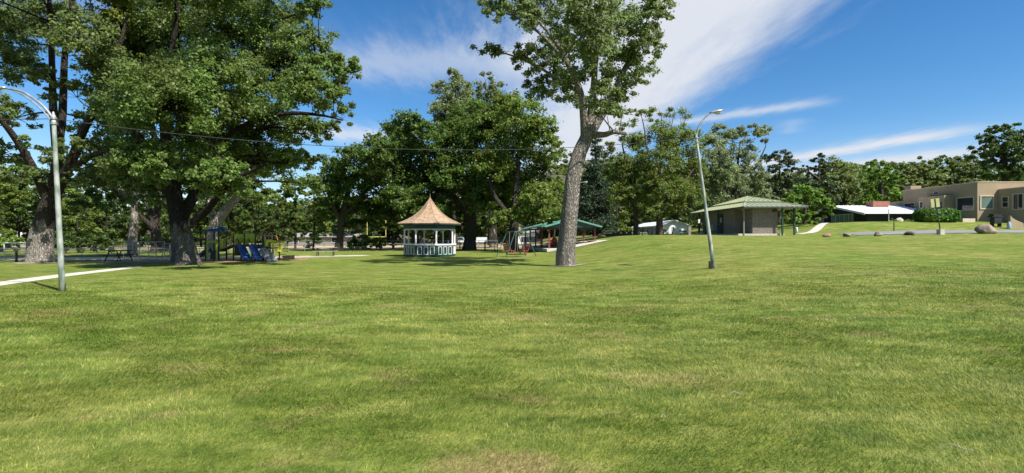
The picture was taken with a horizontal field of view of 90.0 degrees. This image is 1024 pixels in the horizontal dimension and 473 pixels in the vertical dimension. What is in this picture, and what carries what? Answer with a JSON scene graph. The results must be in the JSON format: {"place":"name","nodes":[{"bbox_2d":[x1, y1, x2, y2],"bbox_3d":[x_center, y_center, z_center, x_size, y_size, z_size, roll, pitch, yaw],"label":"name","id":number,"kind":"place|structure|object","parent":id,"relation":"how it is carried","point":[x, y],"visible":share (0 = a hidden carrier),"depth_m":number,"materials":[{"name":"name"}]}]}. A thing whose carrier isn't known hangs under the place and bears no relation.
{"place":"outdoors","nodes":[
{"label":"outdoors","id":0,"kind":"place"},
{"bbox_2d":[0,267,137,284],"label":"concrete path","id":1,"kind":"structure","parent":0,"point":[38,278],"depth_m":21.66,"materials":[{"name":"beige concrete"}]},
{"bbox_2d":[12,244,537,247],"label":"ball field","id":2,"kind":"structure","parent":0,"point":[271,246],"depth_m":86.02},
{"bbox_2d":[71,162,130,245],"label":"background tree","id":3,"kind":"object","parent":2,"relation":"on","point":[112,230],"visible":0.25,"depth_m":77.18,"materials":[{"name":"green plant"}]},
{"bbox_2d":[102,176,164,245],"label":"background tree","id":4,"kind":"object","parent":2,"relation":"on","point":[142,232],"visible":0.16,"depth_m":83.04,"materials":[{"name":"green plant"}]},
{"bbox_2d":[140,186,201,244],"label":"background tree","id":5,"kind":"object","parent":2,"relation":"on","point":[163,216],"visible":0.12,"depth_m":74.85,"materials":[{"name":"green plant"}]},
{"bbox_2d":[188,190,233,246],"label":"background tree","id":6,"kind":"object","parent":2,"relation":"on","point":[204,222],"visible":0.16,"depth_m":83.45,"materials":[{"name":"green plant"}]},
{"bbox_2d":[200,183,266,245],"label":"background tree","id":7,"kind":"object","parent":2,"relation":"on","point":[242,222],"visible":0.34,"depth_m":79.61,"materials":[{"name":"green plant"}]},
{"bbox_2d":[232,178,300,243],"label":"background tree","id":8,"kind":"object","parent":2,"relation":"on","point":[262,219],"visible":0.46,"depth_m":82.61,"materials":[{"name":"green plant"}]},
{"bbox_2d":[256,204,313,243],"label":"background tree","id":9,"kind":"object","parent":2,"relation":"on","point":[275,217],"visible":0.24,"depth_m":90.56,"materials":[{"name":"green plant"}]},
{"bbox_2d":[0,222,1023,472],"bbox_3d":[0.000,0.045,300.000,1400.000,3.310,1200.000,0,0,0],"label":"lawn","id":10,"kind":"structure","parent":0,"point":[676,254],"depth_m":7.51,"materials":[{"name":"green plant"}]},
{"bbox_2d":[0,229,25,251],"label":"shrub","id":11,"kind":"object","parent":10,"relation":"on","point":[6,235],"visible":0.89,"depth_m":55.60,"materials":[{"name":"green plant"}]},
{"bbox_2d":[0,164,33,237],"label":"background tree","id":12,"kind":"object","parent":10,"relation":"on","point":[10,190],"visible":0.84,"depth_m":64.08,"materials":[{"name":"green plant"}]},
{"bbox_2d":[0,164,40,247],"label":"background tree","id":13,"kind":"object","parent":10,"relation":"on","point":[18,211],"visible":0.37,"depth_m":72.29,"materials":[{"name":"green plant"}]},
{"bbox_2d":[0,86,65,290],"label":"street lamp","id":14,"kind":"object","parent":10,"relation":"on","point":[52,118],"visible":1,"depth_m":15.96,"materials":[{"name":"grey metal"}]},
{"bbox_2d":[58,119,692,149],"bbox_3d":[-3.454,-3.588,18.475,22.259,0.933,0.021,0,0,-13],"label":"overhead cable","id":15,"kind":"object","parent":14,"relation":"attached to","point":[354,147],"visible":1,"depth_m":17.87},
{"bbox_2d":[20,154,100,242],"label":"background tree","id":16,"kind":"object","parent":10,"relation":"on","point":[69,185],"visible":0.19,"depth_m":68.32,"materials":[{"name":"green plant"}]},
{"bbox_2d":[53,234,84,252],"bbox_3d":[-45.302,0.865,52.164,5.567,2.181,2.964,0,0,25],"label":"shrub","id":17,"kind":"object","parent":10,"relation":"on","point":[68,244],"visible":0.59,"depth_m":52.40,"materials":[{"name":"green plant"}]},
{"bbox_2d":[0,0,159,262],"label":"maple tree","id":18,"kind":"object","parent":10,"relation":"on","point":[103,37],"visible":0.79,"depth_m":32.75,"materials":[{"name":"green plant"}]},
{"bbox_2d":[61,188,108,250],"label":"background tree","id":19,"kind":"object","parent":10,"relation":"on","point":[84,226],"visible":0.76,"depth_m":61.10,"materials":[{"name":"green plant"}]},
{"bbox_2d":[72,231,115,252],"bbox_3d":[-43.867,0.646,54.059,6.312,2.530,3.267,0,0,36],"label":"shrub","id":20,"kind":"object","parent":10,"relation":"on","point":[98,242],"visible":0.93,"depth_m":53.79,"materials":[{"name":"green plant"}]},
{"bbox_2d":[64,141,160,255],"bbox_3d":[-33.696,-3.368,45.628,7.568,10.830,8.961,0,0,0],"label":"maple tree","id":21,"kind":"object","parent":10,"relation":"on","point":[82,202],"visible":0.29,"depth_m":44.76,"materials":[{"name":"green plant"}]},
{"bbox_2d":[108,213,142,245],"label":"background tree","id":22,"kind":"object","parent":10,"relation":"on","point":[116,217],"visible":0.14,"depth_m":95.83,"materials":[{"name":"green plant"}]},
{"bbox_2d":[111,171,192,251],"bbox_3d":[-38.803,-4.200,56.748,13.431,12.671,7.968,0,0,31],"label":"maple tree","id":23,"kind":"object","parent":10,"relation":"on","point":[152,224],"visible":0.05,"depth_m":55.66,"materials":[{"name":"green plant"}]},
{"bbox_2d":[161,232,170,250],"bbox_3d":[-40.084,0.672,59.825,3.422,2.538,3.281,0,0,0],"label":"shrub","id":24,"kind":"object","parent":10,"relation":"on","point":[166,239],"visible":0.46,"depth_m":59.41,"materials":[{"name":"green plant"}]},
{"bbox_2d":[0,255,368,259],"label":"gravel lane","id":25,"kind":"structure","parent":10,"relation":"on","point":[66,258],"depth_m":41.30,"materials":[{"name":"grey gravel"}]},
{"bbox_2d":[82,258,308,261],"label":"playground chips","id":26,"kind":"object","parent":10,"relation":"on","point":[221,260],"visible":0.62,"depth_m":36.05,"materials":[{"name":"brown wood"}]},
{"bbox_2d":[89,261,161,261],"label":"shaded slab","id":27,"kind":"structure","parent":26,"relation":"on","point":[125,261],"depth_m":34.53,"materials":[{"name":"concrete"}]},
{"bbox_2d":[98,250,138,261],"bbox_3d":[-27.034,1.326,35.200,1.500,0.772,1.650,0,0,7],"label":"picnic table","id":28,"kind":"object","parent":27,"relation":"on","point":[118,255],"visible":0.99,"depth_m":34.87,"materials":[{"name":"wood"}]},
{"bbox_2d":[85,0,191,261],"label":"maple tree","id":29,"kind":"object","parent":26,"relation":"on","point":[121,4],"visible":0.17,"depth_m":34.18,"materials":[{"name":"green plant"}]},
{"bbox_2d":[123,241,164,259],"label":"climbing bars","id":30,"kind":"object","parent":26,"relation":"on","point":[148,252],"visible":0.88,"depth_m":37.20,"materials":[{"name":"grey metal"}]},
{"bbox_2d":[199,227,294,261],"bbox_3d":[-19.002,0.550,35.740,6.756,2.521,2.820,0,0,0],"label":"playground set","id":31,"kind":"object","parent":26,"relation":"on","point":[241,250],"visible":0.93,"depth_m":35.97,"materials":[{"name":"teal plastic"}]},
{"bbox_2d":[195,212,233,244],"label":"background tree","id":32,"kind":"object","parent":10,"relation":"on","point":[224,224],"visible":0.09,"depth_m":99.42,"materials":[{"name":"green plant"}]},
{"bbox_2d":[90,0,362,264],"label":"maple tree","id":33,"kind":"object","parent":10,"relation":"on","point":[183,94],"visible":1,"depth_m":28.83,"materials":[{"name":"green plant"}]},
{"bbox_2d":[185,158,295,256],"bbox_3d":[-23.732,-2.762,45.178,7.939,9.748,8.033,0,0,11],"label":"maple tree","id":34,"kind":"object","parent":10,"relation":"on","point":[218,218],"visible":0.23,"depth_m":44.22,"materials":[{"name":"green plant"}]},
{"bbox_2d":[229,207,265,243],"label":"background tree","id":35,"kind":"object","parent":10,"relation":"on","point":[255,216],"visible":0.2,"depth_m":104.95,"materials":[{"name":"green plant"}]},
{"bbox_2d":[271,178,306,248],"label":"background tree","id":36,"kind":"object","parent":10,"relation":"on","point":[296,226],"visible":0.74,"depth_m":69.44,"materials":[{"name":"green plant"}]},
{"bbox_2d":[297,226,326,247],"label":"shrub","id":37,"kind":"object","parent":10,"relation":"on","point":[305,232],"visible":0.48,"depth_m":73.92,"materials":[{"name":"green plant"}]},
{"bbox_2d":[294,190,336,249],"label":"background tree","id":38,"kind":"object","parent":10,"relation":"on","point":[324,227],"visible":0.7,"depth_m":65.92,"materials":[{"name":"green plant"}]},
{"bbox_2d":[308,206,333,232],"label":"background tree","id":39,"kind":"object","parent":10,"relation":"on","point":[318,223],"visible":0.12,"depth_m":110.49,"materials":[{"name":"green plant"}]},
{"bbox_2d":[0,173,642,242],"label":"distant woods","id":40,"kind":"object","parent":10,"relation":"on","point":[389,235],"visible":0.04,"depth_m":132.01,"materials":[{"name":"green plant"}]},
{"bbox_2d":[283,233,362,244],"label":"house","id":41,"kind":"structure","parent":10,"relation":"on","point":[347,236],"depth_m":100.00,"materials":[{"name":"grey"}]},
{"bbox_2d":[345,235,372,249],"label":"shrub","id":42,"kind":"object","parent":10,"relation":"on","point":[354,241],"visible":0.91,"depth_m":65.42,"materials":[{"name":"green plant"}]},
{"bbox_2d":[329,211,389,239],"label":"background tree","id":43,"kind":"object","parent":10,"relation":"on","point":[334,229],"visible":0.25,"depth_m":102.18,"materials":[{"name":"green plant"}]},
{"bbox_2d":[310,130,417,250],"bbox_3d":[-17.763,-4.720,59.741,13.360,13.363,12.885,0,0,0],"label":"maple tree","id":44,"kind":"object","parent":10,"relation":"on","point":[336,186],"visible":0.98,"depth_m":59.36,"materials":[{"name":"green plant"}]},
{"bbox_2d":[357,233,381,248],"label":"shrub","id":45,"kind":"object","parent":10,"relation":"on","point":[376,239],"visible":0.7,"depth_m":67.77,"materials":[{"name":"green plant"}]},
{"bbox_2d":[371,237,387,248],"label":"shrub","id":46,"kind":"object","parent":10,"relation":"on","point":[379,244],"visible":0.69,"depth_m":69.80,"materials":[{"name":"green plant"}]},
{"bbox_2d":[360,206,409,242],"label":"background tree","id":47,"kind":"object","parent":10,"relation":"on","point":[369,229],"visible":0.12,"depth_m":105.02,"materials":[{"name":"green plant"}]},
{"bbox_2d":[285,240,497,248],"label":"chain link fence","id":48,"kind":"object","parent":10,"relation":"on","point":[438,241],"visible":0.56,"depth_m":70.51,"materials":[{"name":"metal"}]},
{"bbox_2d":[366,108,459,243],"bbox_3d":[-13.095,-6.762,63.780,14.163,17.233,14.274,0,0,0],"label":"maple tree","id":49,"kind":"object","parent":10,"relation":"on","point":[404,132],"visible":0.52,"depth_m":61.58,"materials":[{"name":"green plant"}]},
{"bbox_2d":[398,197,460,256],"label":"bandstand","id":50,"kind":"structure","parent":10,"relation":"on","point":[429,215],"depth_m":42.87,"materials":[{"name":"white paint"}]},
{"bbox_2d":[402,199,464,242],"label":"background tree","id":51,"kind":"object","parent":10,"relation":"on","point":[427,233],"visible":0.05,"depth_m":105.03,"materials":[{"name":"green plant"}]},
{"bbox_2d":[424,67,481,244],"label":"poplar tree","id":52,"kind":"object","parent":10,"relation":"on","point":[453,87],"visible":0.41,"depth_m":94.35,"materials":[{"name":"green plant"}]},
{"bbox_2d":[425,96,521,249],"bbox_3d":[-4.707,-8.132,63.953,12.874,20.242,15.060,0,0,0],"label":"maple tree","id":53,"kind":"object","parent":10,"relation":"on","point":[465,138],"visible":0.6,"depth_m":61.20,"materials":[{"name":"green plant"}]},
{"bbox_2d":[476,210,501,236],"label":"background tree","id":54,"kind":"object","parent":10,"relation":"on","point":[484,230],"visible":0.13,"depth_m":125.77,"materials":[{"name":"green plant"}]},
{"bbox_2d":[472,71,515,244],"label":"poplar tree","id":55,"kind":"object","parent":10,"relation":"on","point":[489,90],"visible":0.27,"depth_m":97.76,"materials":[{"name":"green plant"}]},
{"bbox_2d":[477,176,527,247],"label":"maple tree","id":56,"kind":"object","parent":10,"relation":"on","point":[493,234],"visible":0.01,"depth_m":77.54,"materials":[{"name":"brown plant"}]},
{"bbox_2d":[497,215,526,243],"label":"background tree","id":57,"kind":"object","parent":10,"relation":"on","point":[506,226],"visible":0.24,"depth_m":112.29,"materials":[{"name":"green plant"}]},
{"bbox_2d":[496,231,535,256],"bbox_3d":[0.367,0.629,43.001,2.902,2.169,1.818,0,0,-29],"label":"glider swing","id":58,"kind":"object","parent":10,"relation":"on","point":[525,247],"visible":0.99,"depth_m":42.86,"materials":[{"name":"green metal"}]},
{"bbox_2d":[466,88,570,251],"bbox_3d":[0.977,-7.734,57.324,12.037,19.307,13.421,0,0,0],"label":"maple tree","id":59,"kind":"object","parent":10,"relation":"on","point":[506,112],"visible":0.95,"depth_m":55.87,"materials":[{"name":"green plant"}]},
{"bbox_2d":[518,226,536,243],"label":"house","id":60,"kind":"structure","parent":10,"relation":"on","point":[528,233],"depth_m":120.00,"materials":[{"name":"white"}]},
{"bbox_2d":[507,203,550,227],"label":"background tree","id":61,"kind":"object","parent":10,"relation":"on","point":[525,224],"visible":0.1,"depth_m":124.46,"materials":[{"name":"green plant"}]},
{"bbox_2d":[533,191,563,237],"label":"background tree","id":62,"kind":"object","parent":10,"relation":"on","point":[557,218],"visible":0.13,"depth_m":95.42,"materials":[{"name":"green plant"}]},
{"bbox_2d":[555,152,591,215],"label":"background tree","id":63,"kind":"object","parent":10,"relation":"on","point":[565,161],"visible":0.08,"depth_m":116.68,"materials":[{"name":"green plant"}]},
{"bbox_2d":[469,0,679,265],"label":"maple tree","id":64,"kind":"object","parent":10,"relation":"on","point":[597,27],"visible":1,"depth_m":28.16,"materials":[{"name":"green plant"}]},
{"bbox_2d":[577,138,621,236],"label":"spruce tree","id":65,"kind":"object","parent":10,"relation":"on","point":[593,211],"visible":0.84,"depth_m":72.93,"materials":[{"name":"green plant"}]},
{"bbox_2d":[597,156,632,230],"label":"background tree","id":66,"kind":"object","parent":10,"relation":"on","point":[627,219],"visible":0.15,"depth_m":111.54,"materials":[{"name":"green plant"}]},
{"bbox_2d":[604,173,637,231],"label":"background tree","id":67,"kind":"object","parent":10,"relation":"on","point":[624,213],"visible":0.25,"depth_m":97.30,"materials":[{"name":"green plant"}]},
{"bbox_2d":[616,225,632,232],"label":"shrub","id":68,"kind":"object","parent":10,"relation":"on","point":[627,229],"visible":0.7,"depth_m":79.35,"materials":[{"name":"green plant"}]},
{"bbox_2d":[600,119,655,234],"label":"locust tree","id":69,"kind":"object","parent":10,"relation":"on","point":[619,168],"visible":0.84,"depth_m":59.17,"materials":[{"name":"green plant"}]},
{"bbox_2d":[638,189,667,221],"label":"background tree","id":70,"kind":"object","parent":10,"relation":"on","point":[649,218],"visible":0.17,"depth_m":110.89,"materials":[{"name":"green plant"}]},
{"bbox_2d":[640,221,668,234],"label":"long shed","id":71,"kind":"structure","parent":10,"relation":"on","point":[651,231],"depth_m":96.23,"materials":[{"name":"grey"}]},
{"bbox_2d":[630,220,690,234],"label":"white house","id":72,"kind":"structure","parent":10,"relation":"on","point":[675,226],"depth_m":88.00,"materials":[{"name":"white paint"}]},
{"bbox_2d":[628,105,711,234],"bbox_3d":[18.360,-7.549,58.284,11.146,15.865,8.607,0,0,-29],"label":"locust tree","id":73,"kind":"object","parent":10,"relation":"on","point":[660,183],"visible":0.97,"depth_m":56.95,"materials":[{"name":"green plant"}]},
{"bbox_2d":[663,170,696,222],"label":"background tree","id":74,"kind":"object","parent":10,"relation":"on","point":[682,217],"visible":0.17,"depth_m":106.38,"materials":[{"name":"green plant"}]},
{"bbox_2d":[679,170,717,228],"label":"background tree","id":75,"kind":"object","parent":10,"relation":"on","point":[696,218],"visible":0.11,"depth_m":92.16,"materials":[{"name":"green plant"}]},
{"bbox_2d":[692,109,722,268],"bbox_3d":[8.012,-1.886,20.950,1.228,6.639,0.260,0,0,0],"label":"street lamp","id":76,"kind":"object","parent":10,"relation":"on","point":[711,251],"visible":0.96,"depth_m":20.90,"materials":[{"name":"grey metal"}]},
{"bbox_2d":[685,122,775,221],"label":"willow tree","id":77,"kind":"object","parent":10,"relation":"on","point":[722,167],"visible":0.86,"depth_m":75.59,"materials":[{"name":"green plant"}]},
{"bbox_2d":[689,196,807,235],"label":"restroom building","id":78,"kind":"structure","parent":10,"relation":"on","point":[749,216],"depth_m":48.03,"materials":[{"name":"concrete"}]},
{"bbox_2d":[719,214,722,233],"bbox_3d":[21.248,-1.280,52.075,0.097,2.040,0.950,0,0,0],"label":"door","id":79,"kind":"structure","parent":78,"relation":"in","point":[720,215],"depth_m":52.03,"materials":[{"name":"metal"}]},
{"bbox_2d":[756,149,809,224],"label":"pine tree","id":80,"kind":"object","parent":10,"relation":"on","point":[779,187],"visible":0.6,"depth_m":81.05,"materials":[{"name":"green plant"}]},
{"bbox_2d":[779,184,836,224],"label":"maple tree","id":81,"kind":"object","parent":10,"relation":"on","point":[808,192],"visible":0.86,"depth_m":59.16,"materials":[{"name":"green plant"}]},
{"bbox_2d":[799,223,827,233],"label":"garden walk","id":82,"kind":"structure","parent":10,"relation":"on","point":[818,227],"depth_m":52.44,"materials":[{"name":"concrete"}]},
{"bbox_2d":[797,153,842,208],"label":"pine tree","id":83,"kind":"object","parent":10,"relation":"on","point":[818,182],"visible":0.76,"depth_m":85.78,"materials":[{"name":"green plant"}]},
{"bbox_2d":[627,161,1023,228],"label":"distant woods","id":84,"kind":"object","parent":10,"relation":"on","point":[788,215],"visible":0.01,"depth_m":135.26,"materials":[{"name":"green plant"}]},
{"bbox_2d":[813,155,867,207],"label":"cottonwood tree","id":85,"kind":"object","parent":10,"relation":"on","point":[850,181],"visible":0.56,"depth_m":88.03,"materials":[{"name":"green plant"}]},
{"bbox_2d":[845,161,878,201],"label":"hillside tree","id":86,"kind":"object","parent":10,"relation":"on","point":[867,164],"visible":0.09,"depth_m":117.92,"materials":[{"name":"green plant"}]},
{"bbox_2d":[810,201,915,222],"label":"house","id":87,"kind":"structure","parent":10,"relation":"on","point":[873,211],"depth_m":62.89,"materials":[{"name":"white metal"}]},
{"bbox_2d":[831,214,853,222],"bbox_3d":[41.564,-2.190,64.475,0.068,1.220,4.250,0,0,0],"label":"window","id":88,"kind":"structure","parent":87,"relation":"in","point":[839,218],"depth_m":64.41,"materials":[{"name":"green glass"}]},
{"bbox_2d":[852,159,905,205],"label":"maple tree","id":89,"kind":"object","parent":10,"relation":"on","point":[879,185],"visible":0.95,"depth_m":77.28,"materials":[{"name":"green plant"}]},
{"bbox_2d":[876,162,923,200],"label":"hillside tree","id":90,"kind":"object","parent":10,"relation":"on","point":[894,165],"visible":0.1,"depth_m":118.20,"materials":[{"name":"green plant"}]},
{"bbox_2d":[888,175,928,201],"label":"background tree","id":91,"kind":"object","parent":10,"relation":"on","point":[905,182],"visible":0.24,"depth_m":99.69,"materials":[{"name":"green plant"}]},
{"bbox_2d":[895,156,950,187],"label":"hillside tree","id":92,"kind":"object","parent":10,"relation":"on","point":[929,171],"visible":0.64,"depth_m":109.81,"materials":[{"name":"green plant"}]},
{"bbox_2d":[912,208,961,221],"bbox_3d":[44.796,-2.227,53.997,4.631,1.658,2.268,0,0,0],"label":"hedge","id":93,"kind":"object","parent":10,"relation":"on","point":[930,215],"visible":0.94,"depth_m":53.19,"materials":[{"name":"green plant"}]},
{"bbox_2d":[936,229,944,234],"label":"concrete block","id":94,"kind":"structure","parent":10,"relation":"on","point":[940,231],"depth_m":41.20,"materials":[{"name":"grey concrete"}]},
{"bbox_2d":[930,198,940,228],"bbox_3d":[34.216,-1.836,41.367,0.848,2.512,0.125,0,0,0],"label":"sign post","id":95,"kind":"object","parent":94,"relation":"on","point":[935,202],"visible":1,"depth_m":41.34,"materials":[{"name":"metal"}]},
{"bbox_2d":[923,154,966,186],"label":"hillside tree","id":96,"kind":"object","parent":10,"relation":"on","point":[961,177],"visible":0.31,"depth_m":114.44,"materials":[{"name":"green plant"}]},
{"bbox_2d":[890,182,1023,228],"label":"stucco house","id":97,"kind":"structure","parent":10,"relation":"on","point":[976,201],"depth_m":55.00,"materials":[{"name":"beige paint"}]},
{"bbox_2d":[956,196,973,210],"bbox_3d":[49.964,-3.600,56.450,0.068,1.500,2.200,0,0,0],"label":"window","id":98,"kind":"structure","parent":97,"relation":"in","point":[962,203],"depth_m":56.43,"materials":[{"name":"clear glass"}]},
{"bbox_2d":[980,195,993,208],"bbox_3d":[50.985,-3.670,54.964,1.470,1.500,0.068,0,0,0],"label":"window","id":99,"kind":"structure","parent":97,"relation":"in","point":[986,201],"depth_m":54.98,"materials":[{"name":"glass"}]},
{"bbox_2d":[1001,196,1008,207],"bbox_3d":[52.164,-3.650,54.150,0.068,1.200,0.800,0,0,0],"label":"window","id":100,"kind":"structure","parent":97,"relation":"in","point":[1005,199],"depth_m":54.13,"materials":[{"name":"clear glass"}]},
{"bbox_2d":[1012,193,1023,209],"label":"window","id":101,"kind":"structure","parent":97,"relation":"in","point":[1018,198],"depth_m":52.75,"materials":[{"name":"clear glass"}]},
{"bbox_2d":[950,154,1000,182],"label":"hillside tree","id":102,"kind":"object","parent":10,"relation":"on","point":[967,166],"visible":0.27,"depth_m":111.06,"materials":[{"name":"green plant"}]},
{"bbox_2d":[974,224,997,233],"bbox_3d":[38.168,-0.553,41.288,1.474,0.897,0.961,0,0,0],"label":"boulder","id":103,"kind":"object","parent":10,"relation":"on","point":[985,229],"visible":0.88,"depth_m":40.95,"materials":[{"name":"beige stone"}]},
{"bbox_2d":[965,122,1023,181],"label":"maple tree","id":104,"kind":"object","parent":10,"relation":"on","point":[1003,153],"visible":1,"depth_m":80.58,"materials":[{"name":"green plant"}]},
{"bbox_2d":[987,214,1003,226],"bbox_3d":[48.000,-1.597,50.800,1.100,1.270,0.600,0,0,0],"label":"barbecue cart","id":105,"kind":"object","parent":10,"relation":"on","point":[996,219],"visible":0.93,"depth_m":50.54,"materials":[{"name":"metal"}]},
{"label":"shelter slab","id":106,"kind":"structure","parent":10,"relation":"on","visible":0},
{"bbox_2d":[522,219,603,251],"bbox_3d":[5.337,0.135,60.343,6.006,3.959,20.846,0,0,-6],"label":"picnic shelter","id":107,"kind":"object","parent":106,"relation":"on","point":[581,225],"visible":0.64,"depth_m":52.55,"materials":[{"name":"metal"}]},
{"bbox_2d":[0,0,1023,215],"label":"sky","id":108,"kind":"structure","parent":0,"point":[860,82],"materials":[{"name":"blue"}]},
{"bbox_2d":[379,159,694,241],"bbox_3d":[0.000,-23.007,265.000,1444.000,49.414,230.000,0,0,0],"label":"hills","id":109,"kind":"structure","parent":0,"point":[553,176],"depth_m":191.22,"materials":[{"name":"green plant"}]},
{"bbox_2d":[839,230,1023,234],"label":"street","id":110,"kind":"structure","parent":0,"point":[932,231],"depth_m":44.83,"materials":[{"name":"grey asphalt"}]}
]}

